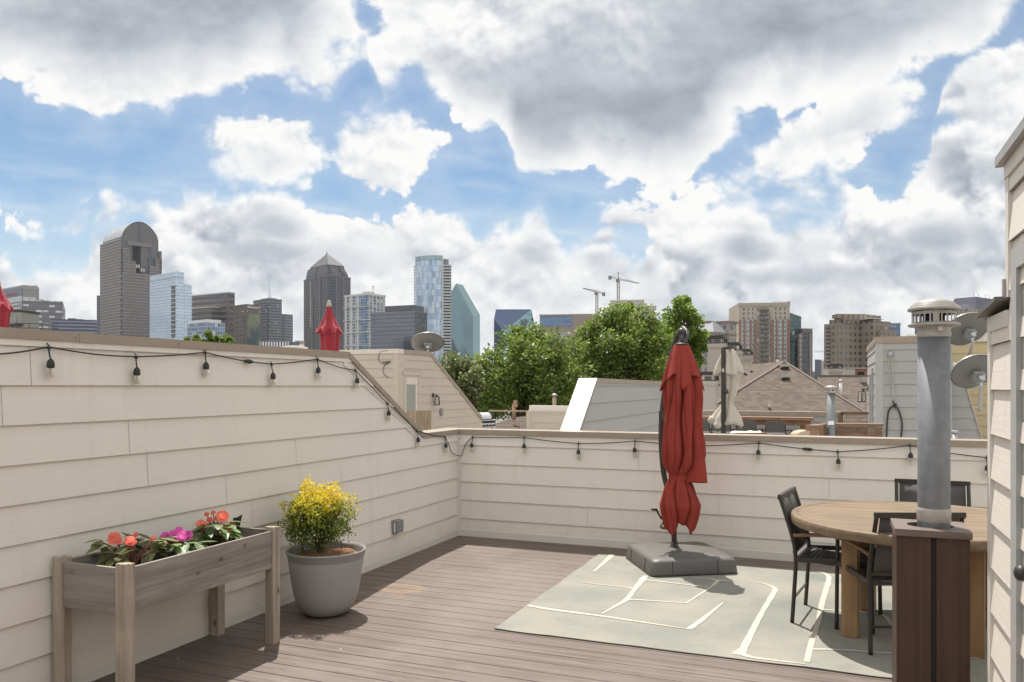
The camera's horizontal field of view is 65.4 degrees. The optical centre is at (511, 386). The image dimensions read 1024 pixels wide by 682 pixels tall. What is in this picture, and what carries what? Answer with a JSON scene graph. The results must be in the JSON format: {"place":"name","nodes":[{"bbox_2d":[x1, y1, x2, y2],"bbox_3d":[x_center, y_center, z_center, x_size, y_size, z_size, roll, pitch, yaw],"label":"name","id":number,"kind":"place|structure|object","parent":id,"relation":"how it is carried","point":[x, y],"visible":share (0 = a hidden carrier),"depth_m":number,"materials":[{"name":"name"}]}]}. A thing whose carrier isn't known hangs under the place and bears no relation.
{"place":"outdoors","nodes":[
{"label":"outdoors","id":0,"kind":"place"},
{"bbox_2d":[3,285,38,309],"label":"office building","id":1,"kind":"structure","parent":0,"point":[14,295],"depth_m":1061.11,"materials":[{"name":"stone"}]},
{"bbox_2d":[9,310,39,329],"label":"roof hut","id":2,"kind":"object","parent":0,"point":[24,316],"visible":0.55,"depth_m":40.27,"materials":[{"name":"concrete"}]},
{"bbox_2d":[14,317,58,330],"bbox_3d":[-22.661,-2.743,38.000,2.092,1.162,0.036,0,0,0],"label":"roof railing","id":3,"kind":"object","parent":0,"point":[17,323],"visible":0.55,"depth_m":37.99,"materials":[{"name":"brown metal"}]},
{"bbox_2d":[20,297,64,330],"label":"office building","id":4,"kind":"structure","parent":0,"point":[48,310],"depth_m":741.96,"materials":[{"name":"concrete"}]},
{"bbox_2d":[51,318,97,333],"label":"office building","id":5,"kind":"structure","parent":0,"point":[76,325],"depth_m":695.14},
{"bbox_2d":[97,295,99,333],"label":"office tower","id":6,"kind":"structure","parent":0,"point":[98,308],"depth_m":1297.30,"materials":[{"name":"grey"}]},
{"bbox_2d":[100,222,161,337],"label":"office tower","id":7,"kind":"structure","parent":0,"point":[130,259],"depth_m":1080.04,"materials":[{"name":"stone"}]},
{"bbox_2d":[150,271,192,339],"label":"glass tower","id":8,"kind":"structure","parent":0,"point":[171,307],"depth_m":911.54,"materials":[{"name":"glass"}]},
{"bbox_2d":[187,319,224,339],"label":"office building","id":9,"kind":"structure","parent":0,"point":[200,327],"depth_m":647.79,"materials":[{"name":"white glass"}]},
{"bbox_2d":[192,291,234,337],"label":"office building","id":10,"kind":"structure","parent":0,"point":[216,306],"depth_m":1005.29,"materials":[{"name":"grey glass"}]},
{"bbox_2d":[233,515,241,539],"bbox_3d":[-1.735,0.895,5.042,0.058,0.170,0.008,0,0,-9],"label":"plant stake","id":11,"kind":"object","parent":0,"point":[238,518],"visible":0.52,"depth_m":5.04,"materials":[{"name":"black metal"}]},
{"bbox_2d":[233,304,260,344],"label":"office building","id":12,"kind":"structure","parent":0,"point":[246,324],"depth_m":967.93,"materials":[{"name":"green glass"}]},
{"bbox_2d":[253,287,292,341],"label":"office tower","id":13,"kind":"structure","parent":0,"point":[276,325],"depth_m":1067.19,"materials":[{"name":"stone"}]},
{"bbox_2d":[260,341,304,346],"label":"building","id":14,"kind":"structure","parent":0,"point":[282,344],"depth_m":517.83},
{"bbox_2d":[283,345,307,348],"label":"curved roof","id":15,"kind":"structure","parent":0,"point":[295,346],"depth_m":30.00,"materials":[{"name":"metal"}]},
{"bbox_2d":[303,253,350,349],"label":"office tower","id":16,"kind":"structure","parent":0,"point":[327,278],"depth_m":1170.26,"materials":[{"name":"glass"}]},
{"bbox_2d":[343,286,385,349],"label":"apartment building","id":17,"kind":"structure","parent":0,"point":[360,308],"depth_m":908.71,"materials":[{"name":"white glass"}]},
{"bbox_2d":[371,305,426,349],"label":"office building","id":18,"kind":"structure","parent":0,"point":[397,327],"depth_m":769.96,"materials":[{"name":"grey glass"}]},
{"bbox_2d":[414,255,450,362],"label":"glass tower","id":19,"kind":"structure","parent":0,"point":[432,284],"depth_m":995.31,"materials":[{"name":"blue glass"}]},
{"bbox_2d":[451,283,479,359],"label":"glass tower","id":20,"kind":"structure","parent":0,"point":[465,326],"depth_m":1466.61,"materials":[{"name":"teal glass"}]},
{"bbox_2d":[495,409,510,423],"bbox_3d":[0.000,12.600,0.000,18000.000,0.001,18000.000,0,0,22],"label":"ground","id":21,"kind":"structure","parent":0,"point":[499,420],"depth_m":312.45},
{"bbox_2d":[182,334,200,340],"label":"broadleaf tree","id":22,"kind":"object","parent":21,"relation":"on","point":[196,337],"visible":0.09,"depth_m":57.34,"materials":[{"name":"green plant"}]},
{"bbox_2d":[198,329,219,342],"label":"broadleaf tree","id":23,"kind":"object","parent":21,"relation":"on","point":[209,336],"visible":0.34,"depth_m":57.27,"materials":[{"name":"green plant"}]},
{"bbox_2d":[219,333,234,343],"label":"broadleaf tree","id":24,"kind":"object","parent":21,"relation":"on","point":[226,338],"visible":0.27,"depth_m":57.30,"materials":[{"name":"green plant"}]},
{"bbox_2d":[439,350,486,406],"bbox_3d":[-2.187,5.544,33.735,2.195,14.116,2.195,0,0,-13],"label":"broadleaf tree","id":25,"kind":"object","parent":21,"relation":"on","point":[462,371],"visible":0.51,"depth_m":33.28,"materials":[{"name":"green plant"}]},
{"bbox_2d":[471,357,506,422],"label":"broadleaf tree","id":26,"kind":"object","parent":21,"relation":"on","point":[478,409],"visible":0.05,"depth_m":44.69,"materials":[{"name":"green plant"}]},
{"bbox_2d":[471,321,596,422],"bbox_3d":[0.769,4.683,38.579,6.577,15.838,5.148,0,0,22],"label":"broadleaf tree","id":27,"kind":"object","parent":21,"relation":"on","point":[526,374],"visible":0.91,"depth_m":37.54,"materials":[{"name":"green plant"}]},
{"bbox_2d":[539,314,600,364],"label":"office building","id":28,"kind":"structure","parent":21,"relation":"on","point":[568,322],"depth_m":703.74,"materials":[{"name":"brown concrete"}]},
{"bbox_2d":[583,288,604,312],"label":"tower crane","id":29,"kind":"object","parent":28,"relation":"on","point":[596,293],"visible":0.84,"depth_m":798.92,"materials":[{"name":"metal"}]},
{"bbox_2d":[555,338,607,405],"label":"broadleaf tree","id":30,"kind":"object","parent":21,"relation":"on","point":[569,366],"visible":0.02,"depth_m":50.80,"materials":[{"name":"green plant"}]},
{"bbox_2d":[568,300,679,389],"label":"broadleaf tree","id":31,"kind":"object","parent":21,"relation":"on","point":[638,352],"visible":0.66,"depth_m":42.57,"materials":[{"name":"green plant"}]},
{"bbox_2d":[657,294,711,375],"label":"broadleaf tree","id":32,"kind":"object","parent":21,"relation":"on","point":[683,310],"visible":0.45,"depth_m":48.05,"materials":[{"name":"green plant"}]},
{"bbox_2d":[790,313,800,367],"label":"glass tower","id":33,"kind":"structure","parent":21,"relation":"on","point":[795,324],"depth_m":644.71,"materials":[{"name":"teal glass"}]},
{"bbox_2d":[798,328,812,377],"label":"office tower","id":34,"kind":"structure","parent":21,"relation":"on","point":[805,350],"depth_m":640.88,"materials":[{"name":"glass"}]},
{"bbox_2d":[489,416,525,428],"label":"shingle roof","id":35,"kind":"structure","parent":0,"point":[522,424],"depth_m":31.15,"materials":[{"name":"beige paint"}]},
{"bbox_2d":[512,400,516,419],"bbox_3d":[0.105,0.924,31.000,0.207,0.768,0.190,0,0,0],"label":"clay vent","id":36,"kind":"object","parent":35,"relation":"on","point":[514,405],"visible":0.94,"depth_m":30.93,"materials":[{"name":"ceramic"}]},
{"bbox_2d":[0,0,1023,370],"label":"sky","id":37,"kind":"structure","parent":0,"point":[826,158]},
{"bbox_2d":[494,309,533,359],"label":"glass building","id":38,"kind":"structure","parent":0,"point":[503,318],"depth_m":1257.54,"materials":[{"name":"glass"}]},
{"bbox_2d":[608,272,638,299],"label":"tower crane","id":39,"kind":"object","parent":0,"point":[610,278],"visible":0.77,"depth_m":800.18,"materials":[{"name":"metal"}]},
{"bbox_2d":[610,299,655,342],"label":"office building","id":40,"kind":"structure","parent":0,"point":[638,302],"depth_m":621.09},
{"bbox_2d":[691,321,738,371],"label":"office building","id":41,"kind":"structure","parent":0,"point":[727,329],"depth_m":429.55,"materials":[{"name":"stone"}]},
{"bbox_2d":[741,349,752,364],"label":"chimney","id":42,"kind":"object","parent":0,"point":[746,358],"visible":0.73,"depth_m":41.76,"materials":[{"name":"beige paint"}]},
{"bbox_2d":[729,301,789,363],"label":"apartment tower","id":43,"kind":"structure","parent":0,"point":[763,331],"depth_m":521.41,"materials":[{"name":"brick"}]},
{"bbox_2d":[815,360,820,379],"bbox_3d":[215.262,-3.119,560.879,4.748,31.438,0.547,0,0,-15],"label":"building","id":44,"kind":"structure","parent":0,"point":[817,367],"depth_m":560.46,"materials":[{"name":"glass"}]},
{"bbox_2d":[828,364,842,374],"bbox_3d":[16.245,0.229,40.000,0.702,2.710,0.702,0,0,22],"label":"chimney","id":45,"kind":"object","parent":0,"point":[835,370],"visible":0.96,"depth_m":39.71,"materials":[{"name":"beige paint"}]},
{"bbox_2d":[823,368,867,374],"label":"brick building","id":46,"kind":"structure","parent":0,"point":[854,371],"depth_m":59.96,"materials":[{"name":"beige paint"}]},
{"bbox_2d":[824,314,896,368],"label":"apartment tower","id":47,"kind":"structure","parent":0,"point":[848,338],"depth_m":484.47,"materials":[{"name":"beige concrete"}]},
{"bbox_2d":[891,323,900,335],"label":"glass building","id":48,"kind":"structure","parent":0,"point":[895,326],"depth_m":780.19,"materials":[{"name":"glass"}]},
{"bbox_2d":[953,293,991,332],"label":"office building","id":49,"kind":"structure","parent":0,"point":[972,304],"depth_m":335.97,"materials":[{"name":"stone"}]},
{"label":"row house block","id":50,"kind":"structure","parent":0,"visible":0},
{"bbox_2d":[0,327,458,681],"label":"parapet wall","id":51,"kind":"structure","parent":50,"relation":"on","point":[99,447],"depth_m":4.88,"materials":[{"name":"paint"}]},
{"bbox_2d":[391,519,403,533],"bbox_3d":[-1.051,1.285,7.303,0.071,0.124,0.118,0,0,22],"label":"outlet box","id":52,"kind":"object","parent":51,"relation":"attached to","point":[397,526],"visible":1,"depth_m":7.26,"materials":[{"name":"grey plastic"}]},
{"bbox_2d":[0,343,986,476],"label":"string light","id":53,"kind":"object","parent":51,"relation":"hanging from","point":[50,366],"visible":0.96,"depth_m":6.66,"materials":[{"name":"black plastic"}]},
{"bbox_2d":[441,428,986,563],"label":"parapet wall","id":54,"kind":"structure","parent":50,"relation":"on","point":[606,494],"depth_m":7.78,"materials":[{"name":"paint"}]},
{"bbox_2d":[702,361,867,426],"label":"hipped roof","id":55,"kind":"structure","parent":50,"relation":"on","point":[762,386],"depth_m":26.25,"materials":[{"name":"brown"}]},
{"bbox_2d":[700,372,718,409],"bbox_3d":[5.901,1.198,24.000,0.573,3.277,0.573,0,0,22],"label":"chimney","id":56,"kind":"object","parent":55,"relation":"on","point":[710,385],"visible":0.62,"depth_m":23.75,"materials":[{"name":"beige paint"}]},
{"bbox_2d":[707,335,727,383],"bbox_3d":[7.982,0.507,31.000,0.690,4.958,0.690,0,0,22],"label":"chimney","id":57,"kind":"object","parent":55,"relation":"on","point":[714,350],"visible":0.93,"depth_m":30.76,"materials":[{"name":"beige paint"}]},
{"bbox_2d":[727,342,741,361],"bbox_3d":[10.018,0.086,36.000,0.676,4.136,0.676,0,0,22],"label":"chimney","id":58,"kind":"object","parent":55,"relation":"on","point":[737,351],"visible":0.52,"depth_m":35.72,"materials":[{"name":"beige paint"}]},
{"bbox_2d":[817,375,867,410],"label":"shingle roof","id":59,"kind":"structure","parent":50,"relation":"on","point":[852,385],"depth_m":34.09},
{"bbox_2d":[976,117,1023,681],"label":"house wall","id":60,"kind":"structure","parent":50,"relation":"on","point":[1003,314],"depth_m":3.18,"materials":[{"name":"paint"}]},
{"bbox_2d":[1013,283,1023,681],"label":"door","id":61,"kind":"structure","parent":60,"relation":"in","point":[1018,572],"depth_m":2.93,"materials":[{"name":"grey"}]},
{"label":"roof deck","id":62,"kind":"structure","parent":50,"relation":"on","visible":0},
{"bbox_2d":[0,282,13,327],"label":"red umbrella","id":63,"kind":"object","parent":62,"relation":"on","point":[6,308],"visible":0.93,"depth_m":9.46,"materials":[{"name":"fabric"}]},
{"bbox_2d":[316,300,341,350],"bbox_3d":[-2.523,0.220,11.000,0.362,2.821,0.362,0,0,33],"label":"red umbrella","id":64,"kind":"object","parent":62,"relation":"on","point":[329,330],"visible":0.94,"depth_m":10.91,"materials":[{"name":"fabric"}]},
{"bbox_2d":[339,349,482,429],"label":"stair house","id":65,"kind":"structure","parent":62,"relation":"on","point":[415,380],"depth_m":18.45,"materials":[{"name":"beige"}]},
{"bbox_2d":[407,375,417,410],"bbox_3d":[-2.278,0.673,18.076,0.028,1.854,0.559,0,0,22],"label":"door","id":66,"kind":"structure","parent":65,"relation":"in","point":[412,389],"depth_m":18.09,"materials":[{"name":"glass"}]},
{"bbox_2d":[411,332,443,352],"bbox_3d":[-2.011,-0.988,19.067,0.740,0.600,0.578,0,0,22],"label":"satellite dish","id":67,"kind":"object","parent":65,"relation":"on","point":[432,342],"visible":0.86,"depth_m":18.96,"materials":[{"name":"metal"}]},
{"bbox_2d":[432,393,439,404],"bbox_3d":[-1.798,0.305,18.990,0.190,0.288,0.156,0,0,22],"label":"wall lantern","id":68,"kind":"object","parent":65,"relation":"attached to","point":[437,401],"depth_m":18.95,"materials":[{"name":"brown metal"}]},
{"bbox_2d":[407,410,431,430],"bbox_3d":[-1.666,0.677,14.149,0.481,0.506,0.113,0,0,-30],"label":"picket fence","id":69,"kind":"object","parent":62,"relation":"on","point":[421,419],"visible":0.55,"depth_m":14.14,"materials":[{"name":"wood"}]},
{"bbox_2d":[479,412,495,428],"bbox_3d":[-1.034,1.206,23.830,0.625,0.849,1.040,0,0,42],"label":"gas grill","id":70,"kind":"object","parent":62,"relation":"on","point":[488,420],"visible":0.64,"depth_m":23.87,"materials":[{"name":"silver metal"}]},
{"bbox_2d":[488,410,528,428],"bbox_3d":[-0.095,1.262,25.778,1.378,0.986,0.100,0,0,15],"label":"wire railing","id":71,"kind":"object","parent":62,"relation":"on","point":[507,411],"visible":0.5,"depth_m":25.78,"materials":[{"name":"black metal"}]},
{"bbox_2d":[526,405,567,429],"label":"parapet wall","id":72,"kind":"structure","parent":62,"relation":"on","point":[544,417],"depth_m":24.92,"materials":[{"name":"beige"}]},
{"bbox_2d":[560,378,661,431],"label":"sloping wall","id":73,"kind":"structure","parent":62,"relation":"on","point":[600,404],"depth_m":9.70,"materials":[{"name":"white"}]},
{"bbox_2d":[703,420,717,432],"bbox_3d":[4.021,1.151,16.863,0.605,0.900,0.507,0,0,22],"label":"bar chair","id":74,"kind":"object","parent":62,"relation":"on","point":[706,425],"visible":0.16,"depth_m":16.59,"materials":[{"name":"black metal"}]},
{"bbox_2d":[711,424,734,433],"bbox_3d":[4.412,1.151,16.705,0.605,0.900,0.507,0,0,22],"label":"bar chair","id":75,"kind":"object","parent":62,"relation":"on","point":[728,427],"visible":0.3,"depth_m":16.50,"materials":[{"name":"grey fabric"}]},
{"bbox_2d":[707,346,743,433],"bbox_3d":[3.645,0.472,13.590,0.606,2.315,0.589,0,0,22],"label":"patio umbrella","id":76,"kind":"object","parent":62,"relation":"on","point":[728,371],"visible":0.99,"depth_m":13.42,"materials":[{"name":"beige fabric"}]},
{"bbox_2d":[729,430,766,434],"bbox_3d":[4.643,1.249,15.805,0.755,0.762,0.500,0,0,0],"label":"table","id":77,"kind":"object","parent":62,"relation":"on","point":[746,432],"visible":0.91,"depth_m":15.64,"materials":[{"name":"white"}]},
{"bbox_2d":[734,421,762,430],"bbox_3d":[4.878,1.151,16.517,0.605,0.900,0.507,0,0,22],"label":"bar chair","id":78,"kind":"object","parent":62,"relation":"on","point":[749,425],"visible":0.42,"depth_m":16.27,"materials":[{"name":"fabric"}]},
{"bbox_2d":[702,416,813,431],"bbox_3d":[5.109,1.143,17.323,2.702,0.974,0.450,0,0,22],"label":"bar counter","id":79,"kind":"object","parent":62,"relation":"on","point":[801,422],"visible":0.3,"depth_m":16.89,"materials":[{"name":"brown wood"}]},
{"bbox_2d":[702,410,839,434],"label":"parapet wall","id":80,"kind":"structure","parent":62,"relation":"on","point":[820,417],"depth_m":17.59,"materials":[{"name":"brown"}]},
{"bbox_2d":[762,421,791,434],"bbox_3d":[5.404,1.151,16.304,0.605,0.900,0.507,0,0,22],"label":"bar chair","id":81,"kind":"object","parent":62,"relation":"on","point":[775,426],"visible":0.58,"depth_m":16.08,"materials":[{"name":"grey fabric"}]},
{"bbox_2d":[824,385,836,435],"bbox_3d":[4.880,0.807,12.195,0.185,1.645,0.194,0,0,-4],"label":"vent stack","id":82,"kind":"object","parent":62,"relation":"on","point":[830,393],"visible":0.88,"depth_m":12.15,"materials":[{"name":"metal"}]},
{"bbox_2d":[820,423,882,436],"bbox_3d":[5.317,1.085,12.491,0.905,1.022,0.360,0,0,26],"label":"planter bench","id":83,"kind":"object","parent":62,"relation":"on","point":[871,430],"visible":0.39,"depth_m":12.31,"materials":[{"name":"brown wood"}]},
{"bbox_2d":[805,424,826,435],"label":"timber beam","id":84,"kind":"structure","parent":83,"relation":"on","point":[817,429],"depth_m":11.64,"materials":[{"name":"brown wood"}]},
{"bbox_2d":[790,430,818,435],"bbox_3d":[4.312,0.719,11.750,0.330,0.150,0.280,0,0,0],"label":"rounded cushion","id":85,"kind":"object","parent":84,"relation":"on","point":[799,432],"visible":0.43,"depth_m":11.62,"materials":[{"name":"fabric"}]},
{"bbox_2d":[838,411,867,426],"bbox_3d":[7.326,1.068,17.101,0.611,1.064,0.100,0,0,22],"label":"wire railing","id":86,"kind":"object","parent":62,"relation":"on","point":[844,413],"visible":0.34,"depth_m":17.12,"materials":[{"name":"brown wood"}]},
{"bbox_2d":[866,336,951,438],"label":"stair house","id":87,"kind":"structure","parent":62,"relation":"on","point":[903,349],"depth_m":13.59,"materials":[{"name":"white"}]},
{"bbox_2d":[857,387,868,401],"bbox_3d":[7.406,0.169,16.779,0.182,0.324,0.182,0,0,-23],"label":"wall lantern","id":88,"kind":"object","parent":87,"relation":"attached to","point":[861,396],"depth_m":16.75,"materials":[{"name":"brown metal"}]},
{"bbox_2d":[869,368,873,422],"bbox_3d":[6.774,0.357,15.006,0.060,1.385,1.000,0,0,22],"label":"window","id":89,"kind":"structure","parent":87,"relation":"in","point":[871,375],"depth_m":14.55,"materials":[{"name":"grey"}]},
{"bbox_2d":[886,401,902,436],"bbox_3d":[6.501,0.552,13.557,0.267,0.629,0.036,0,0,22],"label":"power cable","id":90,"kind":"object","parent":87,"relation":"attached to","point":[894,405],"visible":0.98,"depth_m":13.54,"materials":[{"name":"black rubber"}]},
{"bbox_2d":[906,333,986,438],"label":"house wall","id":91,"kind":"structure","parent":62,"relation":"on","point":[959,353],"depth_m":15.04,"materials":[{"name":"yellow wood"}]},
{"bbox_2d":[951,354,986,411],"bbox_3d":[6.162,-0.039,10.597,0.715,0.772,0.451,0,0,-27],"label":"satellite dish","id":92,"kind":"object","parent":91,"relation":"attached to","point":[969,372],"visible":0.81,"depth_m":10.47,"materials":[{"name":"metal"}]},
{"bbox_2d":[951,312,986,355],"bbox_3d":[7.140,-0.727,12.583,0.653,0.846,0.494,0,0,-22],"label":"satellite dish","id":93,"kind":"object","parent":91,"relation":"attached to","point":[971,329],"visible":0.75,"depth_m":12.47,"materials":[{"name":"metal"}]},
{"bbox_2d":[951,430,957,438],"bbox_3d":[6.775,1.151,12.200,0.098,0.958,0.098,0,0,22],"label":"pipe cap","id":94,"kind":"object","parent":62,"relation":"on","point":[954,434],"visible":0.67,"depth_m":12.17,"materials":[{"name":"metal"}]},
{"bbox_2d":[952,382,981,438],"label":"sloping wall","id":95,"kind":"structure","parent":62,"relation":"on","point":[965,423],"depth_m":13.68,"materials":[{"name":"white"}]},
{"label":"deck substructure","id":96,"kind":"structure","parent":50,"relation":"on","visible":0},
{"bbox_2d":[91,536,891,681],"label":"deck","id":97,"kind":"structure","parent":96,"relation":"on","point":[440,612],"depth_m":4.94,"materials":[{"name":"brown wood"}]},
{"bbox_2d":[52,521,279,681],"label":"planter box","id":98,"kind":"object","parent":97,"relation":"on","point":[124,592],"visible":0.87,"depth_m":4.11,"materials":[{"name":"wood"}]},
{"bbox_2d":[85,532,177,565],"bbox_3d":[-2.061,0.883,4.250,0.398,0.226,0.440,0,0,22],"label":"flowering plant","id":99,"kind":"object","parent":98,"relation":"in","point":[119,554],"visible":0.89,"depth_m":4.23,"materials":[{"name":"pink plant"}]},
{"bbox_2d":[152,526,215,556],"bbox_3d":[-1.898,0.917,4.537,0.310,0.237,0.403,0,0,22],"label":"flowering plant","id":100,"kind":"object","parent":98,"relation":"in","point":[180,534],"visible":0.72,"depth_m":4.52,"materials":[{"name":"green plant"}]},
{"bbox_2d":[192,510,245,545],"bbox_3d":[-1.777,0.868,4.812,0.319,0.232,0.342,0,0,38],"label":"flowering plant","id":101,"kind":"object","parent":98,"relation":"on","point":[226,532],"visible":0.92,"depth_m":4.80,"materials":[{"name":"green plant"}]},
{"bbox_2d":[285,541,365,616],"bbox_3d":[-1.310,1.370,5.620,0.558,0.452,0.558,0,0,22],"label":"plant pot","id":102,"kind":"object","parent":97,"relation":"on","point":[326,583],"visible":0.94,"depth_m":5.43,"materials":[{"name":"grey ceramic"}]},
{"bbox_2d":[276,474,363,555],"bbox_3d":[-1.372,0.903,5.629,0.631,0.576,0.639,0,0,22],"label":"shrub","id":103,"kind":"object","parent":102,"relation":"on","point":[316,510],"visible":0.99,"depth_m":5.55,"materials":[{"name":"yellow plant"}]},
{"bbox_2d":[495,554,986,681],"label":"rug","id":104,"kind":"object","parent":97,"relation":"on","point":[743,613],"visible":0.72,"depth_m":5.49,"materials":[{"name":"beige fabric"}]},
{"bbox_2d":[626,326,736,576],"bbox_3d":[1.486,0.525,7.078,0.778,2.126,0.778,0,0,-8],"label":"cantilever umbrella","id":105,"kind":"object","parent":104,"relation":"on","point":[682,449],"visible":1,"depth_m":6.88,"materials":[{"name":"red fabric"}]},
{"bbox_2d":[778,486,882,633],"bbox_3d":[2.193,1.163,5.481,0.604,0.855,0.528,0,0,30],"label":"dining chair","id":106,"kind":"object","parent":104,"relation":"on","point":[789,500],"visible":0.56,"depth_m":5.48,"materials":[{"name":"metal"}]},
{"bbox_2d":[791,501,986,658],"bbox_3d":[2.636,1.222,5.190,1.550,0.735,1.550,0,0,22],"label":"dining table","id":107,"kind":"object","parent":104,"relation":"on","point":[843,521],"visible":0.63,"depth_m":5.04,"materials":[{"name":"brown wood"}]},
{"bbox_2d":[834,512,965,654],"bbox_3d":[2.377,1.163,4.935,0.528,0.855,0.604,0,0,0],"label":"dining chair","id":108,"kind":"object","parent":104,"relation":"on","point":[879,573],"visible":0.45,"depth_m":4.73,"materials":[{"name":"black metal"}]},
{"bbox_2d":[894,478,970,506],"bbox_3d":[3.177,1.163,5.992,0.528,0.855,0.604,0,0,24],"label":"dining chair","id":109,"kind":"object","parent":104,"relation":"on","point":[907,490],"visible":0.09,"depth_m":6.27,"materials":[{"name":"black metal"}]},
{"bbox_2d":[890,518,972,681],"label":"flue box","id":110,"kind":"object","parent":97,"relation":"on","point":[930,604],"visible":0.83,"depth_m":3.85,"materials":[{"name":"brown wood"}]},
{"bbox_2d":[907,298,960,528],"bbox_3d":[2.108,0.430,3.985,0.240,1.740,0.240,0,0,22],"label":"flue pipe","id":111,"kind":"object","parent":110,"relation":"attached to","point":[933,336],"visible":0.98,"depth_m":3.92,"materials":[{"name":"metal"}]},
{"bbox_3d":[6.452,-0.549,13.593,0.095,0.100,0.090,0,0,22],"label":"wall hook","id":112,"kind":"object","parent":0,"visible":0},
{"bbox_2d":[888,356,893,400],"bbox_3d":[6.458,-0.129,13.570,0.091,0.790,0.017,0,0,22],"label":"hanging rope","id":113,"kind":"object","parent":112,"relation":"hanging from","point":[892,377],"visible":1,"depth_m":13.56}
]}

